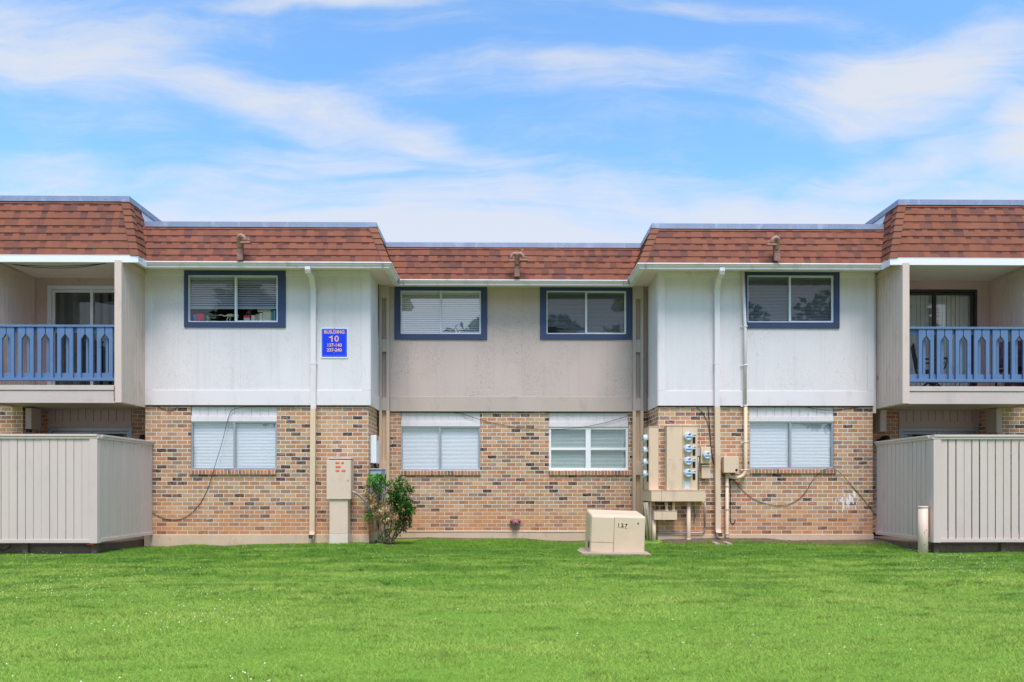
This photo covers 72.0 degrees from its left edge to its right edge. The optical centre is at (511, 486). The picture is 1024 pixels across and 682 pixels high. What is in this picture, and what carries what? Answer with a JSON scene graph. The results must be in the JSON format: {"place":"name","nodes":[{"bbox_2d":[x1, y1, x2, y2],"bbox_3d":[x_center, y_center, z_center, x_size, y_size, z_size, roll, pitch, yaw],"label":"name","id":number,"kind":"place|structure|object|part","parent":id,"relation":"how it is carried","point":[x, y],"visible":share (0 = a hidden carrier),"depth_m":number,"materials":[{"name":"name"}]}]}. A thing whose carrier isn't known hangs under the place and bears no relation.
{"place":"outdoors","nodes":[
{"label":"outdoors","id":0,"kind":"place"},
{"bbox_2d":[218,314,238,320],"bbox_3d":[-5.659,-3.349,14.072,0.422,0.184,0.060,0,0,-1],"label":"toy dinosaur","id":1,"kind":"object","parent":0,"point":[230,315],"visible":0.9,"depth_m":14.06},
{"bbox_2d":[244,315,250,320],"bbox_3d":[-5.284,-3.327,14.085,0.124,0.145,0.100,0,0,-1],"label":"toy box","id":2,"kind":"object","parent":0,"point":[247,317],"visible":0.76,"depth_m":14.04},
{"bbox_2d":[263,312,270,320],"bbox_3d":[-4.879,-3.357,14.080,0.153,0.205,0.120,0,0,-1],"label":"book","id":3,"kind":"object","parent":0,"point":[266,316],"visible":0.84,"depth_m":14.02,"materials":[{"name":"white paper"}]},
{"bbox_2d":[0,533,1023,681],"bbox_3d":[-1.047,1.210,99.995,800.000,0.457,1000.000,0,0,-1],"label":"lawn","id":4,"kind":"structure","parent":0,"point":[679,541],"depth_m":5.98,"materials":[{"name":"plant"}]},
{"bbox_2d":[0,537,143,553],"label":"patio slab","id":5,"kind":"structure","parent":4,"relation":"on","point":[68,548],"depth_m":12.28,"materials":[{"name":"grey concrete"}]},
{"bbox_2d":[0,434,153,553],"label":"patio fence","id":6,"kind":"object","parent":4,"relation":"on","point":[96,489],"visible":0.99,"depth_m":12.04,"materials":[{"name":"beige wood"}]},
{"bbox_2d":[327,458,353,543],"bbox_3d":[-3.342,0.350,13.722,0.472,1.820,0.288,0,0,-1],"label":"telecom cabinet","id":7,"kind":"object","parent":4,"relation":"on","point":[340,481],"visible":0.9,"depth_m":13.61,"materials":[{"name":"beige plastic"}]},
{"bbox_3d":[-3.343,-0.125,13.596,0.468,0.760,0.020,0,0,-1],"label":"door","id":8,"kind":"part","parent":7,"relation":"part of","materials":[{"name":"beige plastic"}]},
{"bbox_2d":[352,491,370,513],"bbox_3d":[-2.944,0.315,13.795,0.404,0.460,0.069,0,0,-36],"label":"flexible conduit","id":9,"kind":"object","parent":7,"relation":"attached to","point":[362,498],"visible":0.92,"depth_m":13.81,"materials":[{"name":"grey plastic"}]},
{"bbox_2d":[363,472,416,543],"bbox_3d":[-2.405,0.434,13.838,1.088,1.444,0.659,0,0,-1],"label":"shrub","id":10,"kind":"object","parent":4,"relation":"on","point":[400,498],"visible":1,"depth_m":13.79,"materials":[{"name":"green plant"}]},
{"bbox_2d":[0,195,1023,546],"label":"apartment building","id":11,"kind":"structure","parent":4,"relation":"on","point":[566,339],"depth_m":14.02,"materials":[{"name":"brick"}]},
{"bbox_2d":[12,264,101,267],"bbox_3d":[-8.460,-4.095,13.112,1.674,0.092,0.014,0,0,-1],"label":"cable","id":12,"kind":"object","parent":11,"relation":"attached to","point":[66,267],"visible":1,"depth_m":13.11,"materials":[{"name":"rubber"}]},
{"bbox_2d":[15,263,105,266],"bbox_3d":[-8.429,-4.117,13.113,1.736,0.065,0.014,0,0,-1],"label":"cable","id":13,"kind":"object","parent":11,"relation":"attached to","point":[59,266],"visible":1,"depth_m":13.11,"materials":[{"name":"rubber"}]},
{"bbox_2d":[47,285,113,384],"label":"sliding door","id":14,"kind":"structure","parent":11,"relation":"in","point":[66,304],"depth_m":14.52,"materials":[{"name":"glass"}]},
{"bbox_2d":[47,427,131,437],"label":"sliding door","id":15,"kind":"structure","parent":11,"relation":"in","point":[126,432],"depth_m":14.46,"materials":[{"name":"grey glass"}]},
{"bbox_2d":[139,434,144,439],"bbox_3d":[-7.513,-0.939,14.386,0.162,0.230,0.190,0,0,-1],"label":"wall lamp","id":16,"kind":"object","parent":11,"relation":"attached to","point":[142,437],"visible":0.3,"depth_m":14.30,"materials":[{"name":"black plastic"}]},
{"bbox_2d":[196,313,204,320],"bbox_3d":[-6.219,-3.373,14.066,0.180,0.157,0.110,0,0,-1],"label":"soft toy","id":17,"kind":"object","parent":11,"relation":"on","point":[200,317],"visible":1,"depth_m":14.03,"materials":[{"name":"fabric"}]},
{"bbox_2d":[153,406,265,519],"bbox_3d":[-5.721,-0.450,13.910,2.846,2.244,0.052,0,0,-1],"label":"cable","id":18,"kind":"object","parent":11,"relation":"attached to","point":[216,461],"visible":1,"depth_m":13.92,"materials":[{"name":"rubber"}]},
{"bbox_2d":[191,422,276,468],"bbox_3d":[-5.507,-0.802,14.411,1.698,0.945,0.904,0,0,-1],"label":"window","id":19,"kind":"structure","parent":11,"relation":"in","point":[245,445],"depth_m":14.04,"materials":[{"name":"grey metal"}]},
{"bbox_2d":[184,270,285,327],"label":"window","id":20,"kind":"structure","parent":11,"relation":"in","point":[213,294],"depth_m":13.98,"materials":[{"name":"metal"}]},
{"bbox_2d":[236,233,250,259],"bbox_3d":[-5.058,-4.512,13.310,0.288,0.492,0.208,0,0,-1],"label":"roof lamp","id":21,"kind":"object","parent":11,"relation":"attached to","point":[240,246],"visible":1,"depth_m":13.30,"materials":[{"name":"beige metal"}]},
{"bbox_2d":[321,328,347,357],"bbox_3d":[-3.509,-2.826,13.921,0.538,0.599,0.023,0,0,-1],"label":"building sign","id":22,"kind":"object","parent":11,"relation":"attached to","point":[334,342],"visible":1,"depth_m":13.92,"materials":[{"name":"blue metal"}]},
{"bbox_2d":[370,435,378,467],"bbox_3d":[-2.783,-0.675,14.322,0.125,0.689,0.340,0,0,-1],"label":"utility box","id":23,"kind":"object","parent":11,"relation":"attached to","point":[374,449],"visible":0.92,"depth_m":14.15,"materials":[{"name":"white plastic"}]},
{"bbox_2d":[370,468,385,499],"bbox_3d":[-2.721,-0.038,14.322,0.252,0.630,0.500,0,0,-1],"label":"utility box","id":24,"kind":"object","parent":11,"relation":"attached to","point":[373,471],"visible":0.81,"depth_m":14.09,"materials":[{"name":"grey plastic"}]},
{"bbox_2d":[377,284,378,425],"bbox_3d":[-2.823,-2.783,14.831,0.051,3.053,0.023,0,0,-1],"label":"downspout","id":25,"kind":"object","parent":11,"relation":"attached to","point":[378,333],"visible":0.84,"depth_m":14.82,"materials":[{"name":"metal"}]},
{"bbox_2d":[394,287,486,339],"bbox_3d":[-1.525,-3.706,15.509,1.979,1.147,0.924,0,0,-1],"label":"window","id":26,"kind":"structure","parent":11,"relation":"in","point":[420,313],"depth_m":15.14,"materials":[{"name":"metal"}]},
{"bbox_2d":[401,427,479,469],"bbox_3d":[-1.534,-0.807,15.573,1.704,0.937,0.904,0,0,-1],"label":"window","id":27,"kind":"structure","parent":11,"relation":"in","point":[422,448],"depth_m":15.20,"materials":[{"name":"grey metal"}]},
{"bbox_2d":[407,531,584,531],"bbox_3d":[0.086,0.970,15.102,4.742,0.029,0.023,0,0,-1],"label":"wall pipe","id":28,"kind":"object","parent":11,"relation":"attached to","point":[495,531],"depth_m":15.09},
{"bbox_2d":[509,519,523,528],"bbox_3d":[0.095,0.813,15.036,0.318,0.234,0.192,0,0,-1],"label":"hose fitting","id":29,"kind":"object","parent":11,"relation":"attached to","point":[514,523],"visible":1,"depth_m":15.02,"materials":[{"name":"red metal"}]},
{"bbox_2d":[508,249,527,275],"bbox_3d":[0.132,-4.582,14.485,0.412,0.552,0.208,0,0,-1],"label":"roof lamp","id":30,"kind":"object","parent":11,"relation":"attached to","point":[516,260],"visible":1,"depth_m":14.44,"materials":[{"name":"beige metal"}]},
{"bbox_2d":[452,412,631,429],"bbox_3d":[0.735,-1.405,15.114,4.030,0.387,0.010,0,0,-1],"label":"cable","id":31,"kind":"object","parent":11,"relation":"attached to","point":[545,429],"visible":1,"depth_m":15.11,"materials":[{"name":"rubber"}]},
{"bbox_2d":[540,287,631,339],"bbox_3d":[1.590,-3.710,15.542,1.990,1.140,0.924,0,0,-1],"label":"window","id":32,"kind":"structure","parent":11,"relation":"in","point":[566,313],"depth_m":15.17,"materials":[{"name":"metal"}]},
{"bbox_2d":[549,427,627,469],"bbox_3d":[1.642,-0.804,15.618,1.709,0.930,0.900,0,0,-1],"label":"window","id":33,"kind":"structure","parent":11,"relation":"in","point":[584,448],"depth_m":15.25,"materials":[{"name":"glass"}]},
{"bbox_2d":[641,426,658,489],"bbox_3d":[2.746,-0.552,14.229,0.320,1.267,0.494,0,0,-1],"label":"meter cabinet","id":34,"kind":"object","parent":11,"relation":"attached to","point":[650,454],"visible":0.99,"depth_m":13.99,"materials":[{"name":"beige metal"}]},
{"bbox_3d":[2.718,-0.545,14.371,0.012,1.252,0.196,0,0,-1],"label":"door","id":35,"kind":"part","parent":34,"relation":"part of","materials":[{"name":"beige paint"}]},
{"bbox_2d":[652,510,676,519],"bbox_3d":[3.014,0.576,14.084,0.466,0.179,0.496,0,0,-1],"label":"wiring trough","id":36,"kind":"object","parent":11,"relation":"attached to","point":[664,515],"visible":0.91,"depth_m":13.84,"materials":[{"name":"beige paint"}]},
{"bbox_2d":[643,490,705,500],"bbox_3d":[3.253,0.192,14.222,1.074,0.217,0.866,0,0,-1],"label":"wiring trough","id":37,"kind":"object","parent":11,"relation":"attached to","point":[673,495],"visible":1,"depth_m":13.79,"materials":[{"name":"beige paint"}]},
{"bbox_2d":[664,425,697,489],"bbox_3d":[3.341,-0.554,13.872,0.614,1.271,0.326,0,0,-1],"label":"meter cabinet","id":38,"kind":"object","parent":11,"relation":"attached to","point":[681,457],"visible":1,"depth_m":13.84,"materials":[{"name":"beige metal"}]},
{"bbox_3d":[3.192,-0.547,13.840,0.305,1.256,0.012,0,0,-1],"label":"door","id":39,"kind":"part","parent":38,"relation":"part of","materials":[{"name":"beige paint"}]},
{"bbox_2d":[657,501,705,533],"bbox_3d":[3.367,0.625,13.991,0.960,0.640,0.026,0,0,-1],"label":"conduit pipe","id":40,"kind":"object","parent":11,"relation":"attached to","point":[691,532],"visible":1,"depth_m":13.98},
{"bbox_2d":[698,448,699,489],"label":"conduit pipe","id":41,"kind":"object","parent":11,"relation":"attached to","point":[698,466],"visible":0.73,"depth_m":13.96,"materials":[{"name":"grey metal"}]},
{"bbox_2d":[695,406,713,463],"bbox_3d":[3.844,-0.999,14.029,0.392,1.186,0.012,0,0,-1],"label":"cable","id":42,"kind":"object","parent":11,"relation":"attached to","point":[709,432],"visible":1,"depth_m":14.03,"materials":[{"name":"black rubber"}]},
{"bbox_2d":[700,447,710,463],"bbox_3d":[3.833,-0.612,13.930,0.199,0.329,0.219,0,0,-1],"label":"meter box","id":43,"kind":"object","parent":11,"relation":"attached to","point":[705,455],"visible":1,"depth_m":13.94,"materials":[{"name":"beige paint"}]},
{"bbox_2d":[700,465,710,477],"bbox_3d":[3.841,-0.290,13.988,0.182,0.275,0.103,0,0,-1],"label":"switch box","id":44,"kind":"object","parent":11,"relation":"attached to","point":[705,471],"visible":1,"depth_m":13.96,"materials":[{"name":"beige paint"}]},
{"bbox_2d":[708,409,713,461],"bbox_3d":[3.970,-0.985,14.030,0.158,1.208,0.014,0,0,-1],"label":"cable","id":45,"kind":"object","parent":11,"relation":"attached to","point":[710,433],"visible":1,"depth_m":14.03,"materials":[{"name":"rubber"}]},
{"bbox_2d":[725,473,728,537],"bbox_3d":[4.264,0.385,13.975,0.079,1.294,0.079,0,0,-1],"label":"conduit pipe","id":46,"kind":"object","parent":11,"relation":"attached to","point":[726,505],"visible":0.98,"depth_m":13.95,"materials":[{"name":"beige metal"}]},
{"bbox_2d":[721,456,738,472],"bbox_3d":[4.311,-0.421,13.942,0.294,0.323,0.204,0,0,-1],"label":"junction box","id":47,"kind":"object","parent":11,"relation":"attached to","point":[729,464],"visible":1,"depth_m":13.85,"materials":[{"name":"beige paint"}]},
{"bbox_2d":[724,456,738,472],"bbox_3d":[4.312,-0.421,13.856,0.294,0.323,0.020,0,0,-1],"label":"door","id":48,"kind":"structure","parent":47,"relation":"in","point":[731,463],"depth_m":13.84,"materials":[{"name":"beige paint"}]},
{"bbox_2d":[730,478,735,523],"bbox_3d":[4.396,0.284,14.035,0.126,0.943,0.015,0,0,-1],"label":"cable","id":49,"kind":"object","parent":11,"relation":"attached to","point":[730,502],"visible":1,"depth_m":14.03,"materials":[{"name":"rubber"}]},
{"bbox_2d":[728,271,747,478],"bbox_3d":[4.452,-2.191,13.968,0.432,4.121,0.092,0,0,2],"label":"riser pipe","id":50,"kind":"object","parent":11,"relation":"attached to","point":[745,405],"visible":0.98,"depth_m":13.93,"materials":[{"name":"beige paint"}]},
{"bbox_2d":[766,235,779,259],"bbox_3d":[4.961,-4.524,13.415,0.288,0.463,0.208,0,0,-1],"label":"roof lamp","id":51,"kind":"object","parent":11,"relation":"attached to","point":[776,248],"visible":1,"depth_m":13.40,"materials":[{"name":"beige metal"}]},
{"bbox_2d":[749,422,833,468],"bbox_3d":[5.574,-0.817,14.527,1.701,0.936,0.904,0,0,-1],"label":"window","id":52,"kind":"structure","parent":11,"relation":"in","point":[772,445],"depth_m":14.15,"materials":[{"name":"grey metal"}]},
{"bbox_2d":[745,272,839,328],"bbox_3d":[5.561,-3.704,14.463,1.898,1.135,0.924,0,0,-1],"label":"window","id":53,"kind":"structure","parent":11,"relation":"in","point":[794,300],"depth_m":14.10,"materials":[{"name":"metal"}]},
{"bbox_2d":[733,468,875,516],"bbox_3d":[5.806,0.132,14.027,2.920,0.968,0.062,0,0,-1],"label":"cable","id":54,"kind":"object","parent":11,"relation":"attached to","point":[806,490],"visible":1,"depth_m":14.04,"materials":[{"name":"rubber"}]},
{"bbox_2d":[880,436,889,440],"bbox_3d":[7.702,-0.923,14.546,0.162,0.230,0.190,0,0,-1],"label":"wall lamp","id":55,"kind":"object","parent":11,"relation":"attached to","point":[883,438],"visible":0.5,"depth_m":14.48,"materials":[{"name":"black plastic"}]},
{"bbox_2d":[873,428,979,535],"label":"sliding door","id":56,"kind":"structure","parent":11,"relation":"in","point":[903,432],"depth_m":14.67,"materials":[{"name":"grey metal"}]},
{"bbox_2d":[909,289,976,385],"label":"sliding door","id":57,"kind":"structure","parent":11,"relation":"in","point":[927,307],"depth_m":14.72,"materials":[{"name":"grey glass"}]},
{"bbox_2d":[1004,353,1023,386],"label":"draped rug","id":58,"kind":"object","parent":11,"relation":"on","point":[1015,384],"visible":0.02,"depth_m":13.60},
{"bbox_2d":[6,542,1022,681],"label":"clover flowers","id":59,"kind":"object","parent":4,"relation":"in","point":[438,629],"visible":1,"depth_m":7.62,"materials":[{"name":"white plant"}]},
{"bbox_2d":[215,537,868,545],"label":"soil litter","id":60,"kind":"object","parent":4,"relation":"on","point":[770,539],"visible":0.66,"depth_m":13.86,"materials":[{"name":"brown soil"}]},
{"bbox_2d":[577,548,650,555],"bbox_3d":[1.751,1.205,12.330,1.205,0.150,1.178,0,0,-1],"label":"concrete pad","id":61,"kind":"object","parent":4,"relation":"on","point":[582,551],"visible":0.36,"depth_m":11.91,"materials":[{"name":"beige concrete"}]},
{"bbox_2d":[585,509,645,551],"bbox_3d":[1.795,0.816,12.439,0.967,0.762,0.781,2,0,-1],"label":"transformer box","id":62,"kind":"object","parent":61,"relation":"on","point":[614,531],"visible":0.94,"depth_m":12.06,"materials":[{"name":"beige metal"}]},
{"bbox_2d":[591,517,613,542],"bbox_3d":[1.551,0.748,12.066,0.382,0.430,0.041,2,0,-1],"label":"door","id":63,"kind":"structure","parent":62,"relation":"in","point":[602,530],"depth_m":12.05,"materials":[{"name":"beige metal"}]},
{"bbox_2d":[643,502,648,539],"bbox_3d":[2.723,0.713,14.279,0.123,0.774,0.054,0,0,-1],"label":"conduit pipe","id":64,"kind":"object","parent":4,"relation":"on","point":[646,522],"visible":0.94,"depth_m":14.26,"materials":[{"name":"beige metal"}]},
{"bbox_2d":[645,502,649,538],"bbox_3d":[2.756,0.732,14.150,0.154,0.821,0.064,0,0,-1],"label":"conduit pipe","id":65,"kind":"object","parent":4,"relation":"on","point":[648,510],"visible":0.68,"depth_m":14.12,"materials":[{"name":"beige metal"}]},
{"bbox_2d":[650,502,651,540],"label":"conduit pipe","id":66,"kind":"object","parent":4,"relation":"on","point":[650,521],"visible":0.66,"depth_m":14.01,"materials":[{"name":"grey metal"}]},
{"bbox_2d":[652,520,655,541],"bbox_3d":[2.808,0.919,13.930,0.072,0.489,0.071,0,0,-1],"label":"conduit pipe","id":67,"kind":"object","parent":4,"relation":"on","point":[653,530],"visible":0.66,"depth_m":13.90,"materials":[{"name":"beige paint"}]},
{"bbox_2d":[686,502,690,539],"bbox_3d":[3.488,0.733,13.934,0.091,0.843,0.125,0,0,-1],"label":"conduit pipe","id":68,"kind":"object","parent":4,"relation":"on","point":[688,520],"visible":0.77,"depth_m":13.88,"materials":[{"name":"beige metal"}]},
{"bbox_2d":[712,541,731,545],"bbox_3d":[4.007,1.127,13.623,0.339,0.105,0.560,0,0,-1],"label":"splash block","id":69,"kind":"object","parent":4,"relation":"on","point":[726,543],"depth_m":13.37,"materials":[{"name":"concrete"}]},
{"bbox_2d":[918,506,928,552],"bbox_3d":[7.171,0.854,12.295,0.166,1.012,0.167,0,0,-1],"label":"bollard","id":70,"kind":"object","parent":4,"relation":"on","point":[922,529],"visible":0.91,"depth_m":12.23,"materials":[{"name":"beige plastic"}]},
{"bbox_2d":[874,536,1023,552],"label":"patio slab","id":71,"kind":"structure","parent":4,"relation":"on","point":[959,547],"depth_m":12.48,"materials":[{"name":"grey concrete"}]},
{"bbox_2d":[875,435,1023,552],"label":"patio fence","id":72,"kind":"object","parent":4,"relation":"on","point":[911,474],"visible":0.96,"depth_m":12.21,"materials":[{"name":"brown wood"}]},
{"bbox_2d":[0,0,1023,242],"label":"sky","id":73,"kind":"structure","parent":0,"point":[501,121],"materials":[{"name":"blue"}]},
{"bbox_2d":[911,343,947,385],"bbox_3d":[8.193,-2.300,13.844,0.595,0.970,0.556,0,0,24],"label":"folding chair","id":74,"kind":"object","parent":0,"point":[914,355],"visible":0.52,"depth_m":13.79,"materials":[{"name":"black plastic"}]},
{"bbox_2d":[995,340,1023,385],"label":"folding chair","id":75,"kind":"object","parent":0,"point":[1001,355],"depth_m":13.60,"materials":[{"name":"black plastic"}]}
]}

